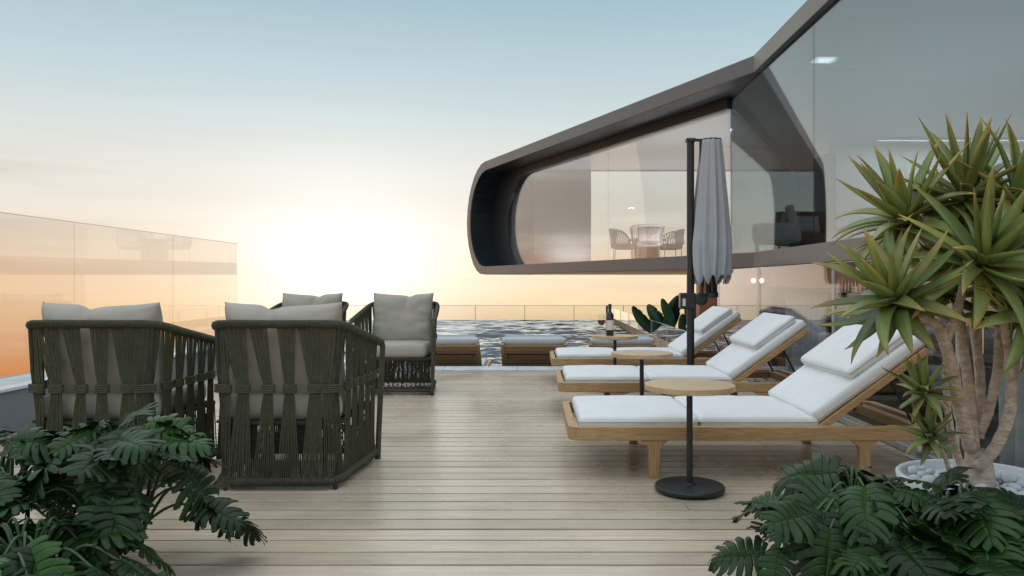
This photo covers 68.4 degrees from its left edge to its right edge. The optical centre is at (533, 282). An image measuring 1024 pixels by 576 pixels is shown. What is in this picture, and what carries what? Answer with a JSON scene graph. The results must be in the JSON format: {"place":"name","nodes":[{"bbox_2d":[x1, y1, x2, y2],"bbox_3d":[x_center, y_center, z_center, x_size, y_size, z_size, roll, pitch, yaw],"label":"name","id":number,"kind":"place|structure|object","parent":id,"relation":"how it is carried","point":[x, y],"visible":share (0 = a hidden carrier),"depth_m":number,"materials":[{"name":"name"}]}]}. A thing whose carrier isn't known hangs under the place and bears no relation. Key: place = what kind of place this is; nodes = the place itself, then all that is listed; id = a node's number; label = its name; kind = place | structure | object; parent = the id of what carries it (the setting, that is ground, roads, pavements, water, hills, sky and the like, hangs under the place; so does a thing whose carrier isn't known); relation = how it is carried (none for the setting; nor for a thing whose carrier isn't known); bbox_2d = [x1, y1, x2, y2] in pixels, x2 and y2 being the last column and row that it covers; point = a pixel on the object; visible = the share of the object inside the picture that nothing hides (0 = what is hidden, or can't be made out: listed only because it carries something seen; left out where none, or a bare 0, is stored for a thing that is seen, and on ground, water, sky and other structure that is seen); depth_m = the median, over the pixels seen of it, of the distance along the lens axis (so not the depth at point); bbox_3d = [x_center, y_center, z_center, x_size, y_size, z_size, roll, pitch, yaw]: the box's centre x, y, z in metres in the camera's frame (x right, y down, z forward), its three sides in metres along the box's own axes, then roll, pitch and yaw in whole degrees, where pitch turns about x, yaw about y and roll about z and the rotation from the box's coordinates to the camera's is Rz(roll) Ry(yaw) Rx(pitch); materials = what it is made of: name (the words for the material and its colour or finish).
{"place":"outdoors","nodes":[
{"label":"outdoors","id":0,"kind":"place"},
{"bbox_2d":[0,320,542,378],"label":"pool basin","id":1,"kind":"object","parent":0,"point":[186,344],"visible":0.03,"depth_m":10.28,"materials":[{"name":"tile"}]},
{"bbox_2d":[435,335,490,365],"bbox_3d":[-1.110,1.058,10.475,0.920,0.790,2.050,0,0,0],"label":"sun lounger","id":2,"kind":"object","parent":1,"relation":"on","point":[458,350],"visible":0.42,"depth_m":9.70,"materials":[{"name":"brown fabric"}]},
{"bbox_2d":[345,366,636,370],"bbox_3d":[-0.599,1.194,9.203,6.398,0.312,0.394,0,0,0],"label":"coping","id":3,"kind":"object","parent":1,"relation":"on","point":[495,368],"visible":0.15,"depth_m":9.13,"materials":[{"name":"stone"}]},
{"bbox_2d":[343,305,660,319],"bbox_3d":[-0.300,0.984,24.450,12.818,0.513,0.040,0,0,0],"label":"glass fence","id":4,"kind":"object","parent":1,"relation":"on","point":[529,305],"visible":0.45,"depth_m":24.43,"materials":[{"name":"glass"}]},
{"bbox_2d":[501,335,566,365],"bbox_3d":[0.000,1.058,10.475,0.920,0.790,2.050,0,0,0],"label":"sun lounger","id":5,"kind":"object","parent":1,"relation":"on","point":[525,350],"visible":0.52,"depth_m":9.63,"materials":[{"name":"brown fabric"}]},
{"bbox_2d":[589,335,655,347],"bbox_3d":[1.120,1.058,10.475,0.920,0.790,2.050,0,0,0],"label":"sun lounger","id":6,"kind":"object","parent":1,"relation":"on","point":[644,341],"visible":0.16,"depth_m":9.57,"materials":[{"name":"grey fabric"}]},
{"bbox_2d":[614,319,669,347],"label":"slat wall","id":7,"kind":"structure","parent":1,"relation":"on","point":[657,341],"depth_m":16.96,"materials":[{"name":"brown wood"}]},
{"bbox_2d":[607,306,716,350],"bbox_3d":[2.350,0.894,16.910,0.019,0.299,14.378,0,0,0],"label":"glass rail","id":8,"kind":"object","parent":7,"relation":"on","point":[621,316],"visible":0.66,"depth_m":19.48,"materials":[{"name":"clear glass"}]},
{"bbox_2d":[0,0,814,376],"label":"sky","id":9,"kind":"structure","parent":0,"point":[341,146],"materials":[{"name":"blue"}]},
{"bbox_2d":[174,320,655,365],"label":"pool water","id":10,"kind":"structure","parent":0,"point":[490,334],"depth_m":18.95,"materials":[{"name":"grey liquid"}]},
{"bbox_2d":[0,371,912,575],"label":"deck","id":11,"kind":"structure","parent":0,"point":[484,473],"depth_m":3.60,"materials":[{"name":"brown wood"}]},
{"bbox_2d":[71,564,120,575],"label":"planter","id":12,"kind":"object","parent":11,"relation":"on","point":[110,570],"visible":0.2,"depth_m":2.57,"materials":[{"name":"soil"}]},
{"bbox_2d":[0,423,85,540],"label":"monstera","id":13,"kind":"object","parent":12,"relation":"in","point":[21,451],"visible":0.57,"depth_m":2.60,"materials":[{"name":"green plant"}]},
{"bbox_2d":[0,516,175,575],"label":"monstera","id":14,"kind":"object","parent":12,"relation":"in","point":[29,549],"visible":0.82,"depth_m":2.29,"materials":[{"name":"green plant"}]},
{"bbox_2d":[0,402,266,566],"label":"monstera","id":15,"kind":"object","parent":12,"relation":"in","point":[107,488],"visible":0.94,"depth_m":2.56,"materials":[{"name":"green plant"}]},
{"bbox_2d":[25,302,225,488],"bbox_3d":[-2.245,0.576,4.164,0.816,0.951,0.787,0,0,0],"label":"rope armchair","id":16,"kind":"object","parent":11,"relation":"on","point":[114,364],"visible":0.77,"depth_m":3.84,"materials":[{"name":"green fabric"}]},
{"bbox_2d":[211,302,384,489],"bbox_3d":[-1.300,0.576,4.164,0.816,0.951,0.787,0,0,0],"label":"rope armchair","id":17,"kind":"object","parent":11,"relation":"on","point":[282,369],"visible":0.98,"depth_m":3.82,"materials":[{"name":"green fabric"}]},
{"bbox_2d":[270,293,348,355],"bbox_3d":[-2.240,0.576,7.376,0.816,0.951,0.787,0,0,0],"label":"rope armchair","id":18,"kind":"object","parent":11,"relation":"on","point":[288,299],"visible":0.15,"depth_m":7.53,"materials":[{"name":"beige fabric"}]},
{"bbox_2d":[349,293,439,395],"bbox_3d":[-1.320,0.576,7.376,0.816,0.951,0.787,0,0,0],"label":"rope armchair","id":19,"kind":"object","parent":11,"relation":"on","point":[404,328],"visible":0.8,"depth_m":7.45,"materials":[{"name":"beige fabric"}]},
{"bbox_2d":[592,334,637,364],"bbox_3d":[0.787,0.780,7.320,0.446,0.540,0.448,0,0,38],"label":"side table","id":20,"kind":"object","parent":11,"relation":"on","point":[615,337],"visible":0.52,"depth_m":7.21,"materials":[{"name":"brown wood"}]},
{"bbox_2d":[598,317,605,335],"bbox_3d":[0.655,0.407,7.300,0.080,0.205,0.080,0,0,0],"label":"wine glass","id":21,"kind":"object","parent":20,"relation":"on","point":[601,322],"visible":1,"depth_m":7.28,"materials":[{"name":"clear glass"}]},
{"bbox_2d":[606,304,613,335],"bbox_3d":[0.735,0.356,7.290,0.076,0.306,0.076,0,0,0],"label":"wine bottle","id":22,"kind":"object","parent":20,"relation":"on","point":[609,323],"visible":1,"depth_m":7.26,"materials":[{"name":"black glass"}]},
{"bbox_2d":[611,350,672,395],"bbox_3d":[0.790,0.780,5.520,0.448,0.540,0.446,0,0,-23],"label":"side table","id":23,"kind":"object","parent":11,"relation":"on","point":[641,355],"visible":0.6,"depth_m":5.44,"materials":[{"name":"brown wood"}]},
{"bbox_2d":[550,306,741,365],"bbox_3d":[1.205,0.655,8.160,2.050,0.790,0.920,0,0,0],"label":"sun lounger","id":24,"kind":"object","parent":11,"relation":"on","point":[712,324],"visible":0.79,"depth_m":7.77,"materials":[{"name":"white fabric"}]},
{"bbox_2d":[555,312,808,395],"bbox_3d":[1.215,0.655,6.310,2.050,0.790,0.920,0,0,0],"label":"sun lounger","id":25,"kind":"object","parent":11,"relation":"on","point":[760,340],"visible":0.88,"depth_m":5.95,"materials":[{"name":"white fabric"}]},
{"bbox_2d":[645,378,735,498],"bbox_3d":[0.785,0.780,3.800,0.448,0.540,0.446,0,0,0],"label":"side table","id":26,"kind":"object","parent":11,"relation":"on","point":[689,485],"visible":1,"depth_m":3.77,"materials":[{"name":"brown wood"}]},
{"bbox_2d":[662,137,731,394],"bbox_3d":[1.552,-0.167,7.212,0.704,2.434,0.420,0,0,0],"label":"parasol","id":27,"kind":"object","parent":11,"relation":"on","point":[709,247],"visible":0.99,"depth_m":7.12,"materials":[{"name":"grey fabric"}]},
{"bbox_2d":[562,324,943,477],"bbox_3d":[1.210,0.655,4.510,2.050,0.790,0.920,0,0,0],"label":"sun lounger","id":28,"kind":"object","parent":11,"relation":"on","point":[821,391],"visible":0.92,"depth_m":4.13,"materials":[{"name":"white fabric"}]},
{"bbox_2d":[717,260,958,459],"bbox_3d":[2.317,0.455,5.410,0.155,1.230,8.420,0,0,0],"label":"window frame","id":29,"kind":"object","parent":11,"relation":"on","point":[915,453],"visible":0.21,"depth_m":5.35,"materials":[{"name":"metal"}]},
{"bbox_2d":[895,459,1023,492],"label":"bowl planter","id":30,"kind":"object","parent":11,"relation":"on","point":[934,464],"visible":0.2,"depth_m":3.29,"materials":[{"name":"stone"}]},
{"bbox_2d":[907,466,919,474],"bbox_3d":[1.649,0.815,3.273,0.051,0.036,0.047,0,0,20],"label":"pebble","id":31,"kind":"object","parent":30,"relation":"in","point":[911,470],"visible":0.82,"depth_m":3.26,"materials":[{"name":"white stone"}]},
{"bbox_2d":[909,474,920,479],"bbox_3d":[1.588,0.815,3.139,0.043,0.032,0.046,0,0,21],"label":"pebble","id":32,"kind":"object","parent":30,"relation":"in","point":[914,476],"visible":0.56,"depth_m":3.13,"materials":[{"name":"white stone"}]},
{"bbox_2d":[810,113,1023,489],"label":"tree aloe","id":33,"kind":"object","parent":30,"relation":"in","point":[971,232],"visible":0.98,"depth_m":2.98,"materials":[{"name":"green plant"}]},
{"bbox_2d":[917,471,928,477],"bbox_3d":[1.651,0.815,3.199,0.050,0.036,0.046,0,0,-25],"label":"pebble","id":34,"kind":"object","parent":30,"relation":"in","point":[921,474],"visible":0.62,"depth_m":3.18,"materials":[{"name":"white stone"}]},
{"bbox_2d":[918,465,927,470],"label":"pebble","id":35,"kind":"object","parent":30,"relation":"in","point":[923,468],"visible":0.56,"depth_m":3.29,"materials":[{"name":"white stone"}]},
{"bbox_2d":[921,475,935,482],"bbox_3d":[1.631,0.815,3.111,0.061,0.044,0.072,-7,-19,-30],"label":"pebble","id":36,"kind":"object","parent":30,"relation":"in","point":[929,478],"visible":0.41,"depth_m":3.09,"materials":[{"name":"white stone"}]},
{"bbox_2d":[926,469,934,474],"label":"pebble","id":37,"kind":"object","parent":30,"relation":"in","point":[931,471],"visible":0.59,"depth_m":3.23,"materials":[{"name":"white stone"}]},
{"bbox_2d":[975,483,986,488],"bbox_3d":[1.762,0.815,2.975,0.064,0.041,0.055,-24,-6,-21],"label":"pebble","id":38,"kind":"object","parent":30,"relation":"in","point":[980,485],"visible":0.23,"depth_m":2.97,"materials":[{"name":"white stone"}]},
{"bbox_2d":[995,472,1001,479],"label":"pebble","id":39,"kind":"object","parent":30,"relation":"in","point":[998,475],"visible":0.61,"depth_m":3.17,"materials":[{"name":"white stone"}]},
{"bbox_2d":[1001,472,1018,482],"bbox_3d":[1.984,0.815,3.138,0.063,0.047,0.070,13,-3,33],"label":"pebble","id":40,"kind":"object","parent":30,"relation":"in","point":[1007,477],"visible":0.78,"depth_m":3.12,"materials":[{"name":"white stone"}]},
{"bbox_2d":[1003,487,1016,493],"bbox_3d":[1.862,0.815,2.945,0.048,0.034,0.055,4,7,-25],"label":"pebble","id":41,"kind":"object","parent":30,"relation":"in","point":[1011,489],"visible":0.37,"depth_m":2.93,"materials":[{"name":"white stone"}]},
{"bbox_2d":[1006,483,1021,491],"bbox_3d":[1.911,0.815,2.994,0.056,0.040,0.059,13,0,33],"label":"pebble","id":42,"kind":"object","parent":30,"relation":"in","point":[1017,487],"visible":0.56,"depth_m":2.97,"materials":[{"name":"white stone"}]},
{"bbox_2d":[1016,481,1023,488],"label":"pebble","id":43,"kind":"object","parent":30,"relation":"in","point":[1021,483],"visible":0.62,"depth_m":3.03,"materials":[{"name":"white stone"}]},
{"bbox_2d":[641,330,932,425],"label":"garden ground","id":44,"kind":"structure","parent":0,"point":[886,395],"depth_m":9.89,"materials":[{"name":"soil"}]},
{"bbox_2d":[632,295,695,342],"bbox_3d":[2.913,0.878,15.176,1.903,1.271,0.534,0,0,0],"label":"banana plant","id":45,"kind":"object","parent":44,"relation":"on","point":[670,315],"visible":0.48,"depth_m":15.18,"materials":[{"name":"green plant"}]},
{"bbox_2d":[467,0,1023,467],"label":"house","id":46,"kind":"structure","parent":44,"relation":"on","point":[825,90],"depth_m":15.19,"materials":[{"name":"grey glass"}]},
{"bbox_2d":[609,229,634,259],"bbox_3d":[2.404,-1.001,20.608,0.714,0.945,0.880,0,0,10],"label":"wire armchair","id":47,"kind":"object","parent":46,"relation":"on","point":[614,235],"visible":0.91,"depth_m":20.35,"materials":[{"name":"grey wicker"}]},
{"bbox_2d":[630,224,664,258],"bbox_3d":[2.900,-1.001,19.253,0.880,0.945,0.714,0,0,0],"label":"wire armchair","id":48,"kind":"object","parent":46,"relation":"on","point":[650,237],"visible":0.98,"depth_m":19.00,"materials":[{"name":"grey fabric"}]},
{"bbox_2d":[630,239,665,258],"bbox_3d":[3.100,-0.863,20.700,1.040,0.668,1.040,0,0,0],"label":"round table","id":49,"kind":"object","parent":46,"relation":"on","point":[647,253],"visible":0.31,"depth_m":20.40,"materials":[{"name":"brown wood"}]},
{"bbox_2d":[660,229,684,256],"bbox_3d":[3.797,-1.001,20.804,0.714,0.945,0.880,0,0,-5],"label":"wire armchair","id":50,"kind":"object","parent":46,"relation":"on","point":[678,236],"visible":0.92,"depth_m":20.50,"materials":[{"name":"grey wicker"}]},
{"bbox_2d":[752,205,800,251],"bbox_3d":[4.801,-1.018,14.881,0.910,0.978,0.860,0,0,20],"label":"lounge chair","id":51,"kind":"object","parent":46,"relation":"on","point":[785,230],"visible":0.98,"depth_m":14.50,"materials":[{"name":"grey fabric"}]},
{"bbox_2d":[772,287,826,368],"bbox_3d":[4.060,1.010,11.539,0.080,1.870,2.398,0,0,0],"label":"window frame","id":52,"kind":"structure","parent":46,"relation":"in","point":[774,289],"depth_m":12.26,"materials":[{"name":"grey metal"}]},
{"bbox_2d":[775,212,853,248],"bbox_3d":[5.750,-1.018,15.655,1.460,0.978,0.910,0,0,0],"label":"sofa","id":53,"kind":"object","parent":46,"relation":"on","point":[818,227],"visible":0.42,"depth_m":15.75,"materials":[{"name":"fabric"}]},
{"bbox_2d":[827,288,914,403],"bbox_3d":[4.060,1.010,9.139,0.080,1.870,2.398,0,0,0],"label":"window frame","id":54,"kind":"structure","parent":46,"relation":"in","point":[829,290],"depth_m":10.30,"materials":[{"name":"grey metal"}]},
{"bbox_2d":[899,375,938,442],"bbox_3d":[4.750,1.554,9.300,0.440,0.788,0.440,0,0,0],"label":"bar stool","id":55,"kind":"object","parent":46,"relation":"on","point":[900,381],"visible":0.09,"depth_m":9.28,"materials":[{"name":"brown fabric"}]},
{"bbox_2d":[915,323,924,445],"bbox_3d":[4.060,1.010,6.739,0.080,1.870,2.398,0,0,0],"label":"window frame","id":56,"kind":"structure","parent":46,"relation":"in","point":[922,409],"depth_m":7.90,"materials":[{"name":"black metal"}]},
{"bbox_2d":[934,384,963,459],"bbox_3d":[4.750,1.554,8.500,0.440,0.788,0.440,0,0,0],"label":"bar stool","id":57,"kind":"object","parent":46,"relation":"on","point":[941,392],"visible":0.09,"depth_m":8.48,"materials":[{"name":"brown fabric"}]},
{"bbox_2d":[925,348,998,458],"bbox_3d":[5.400,1.424,9.200,0.640,1.048,2.400,0,0,0],"label":"bar counter","id":58,"kind":"object","parent":46,"relation":"on","point":[935,359],"visible":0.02,"depth_m":8.81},
{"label":"deck base","id":59,"kind":"structure","parent":0,"visible":0},
{"bbox_2d":[0,342,216,438],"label":"wall","id":60,"kind":"structure","parent":59,"relation":"attached to","point":[17,409],"depth_m":5.31,"materials":[{"name":"stone"}]},
{"bbox_2d":[0,212,237,387],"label":"glass screen","id":61,"kind":"object","parent":60,"relation":"on","point":[103,226],"visible":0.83,"depth_m":6.26,"materials":[{"name":"clear glass"}]},
{"bbox_3d":[1.450,1.009,2.285,0.900,0.078,0.470,0,0,0],"label":"planter","id":62,"kind":"object","parent":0,"visible":0},
{"bbox_2d":[707,451,996,575],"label":"monstera","id":63,"kind":"object","parent":62,"relation":"in","point":[806,511],"visible":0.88,"depth_m":2.30,"materials":[{"name":"green plant"}]},
{"bbox_2d":[832,466,1023,575],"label":"monstera","id":64,"kind":"object","parent":62,"relation":"in","point":[993,519],"visible":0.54,"depth_m":2.23,"materials":[{"name":"green plant"}]}
]}

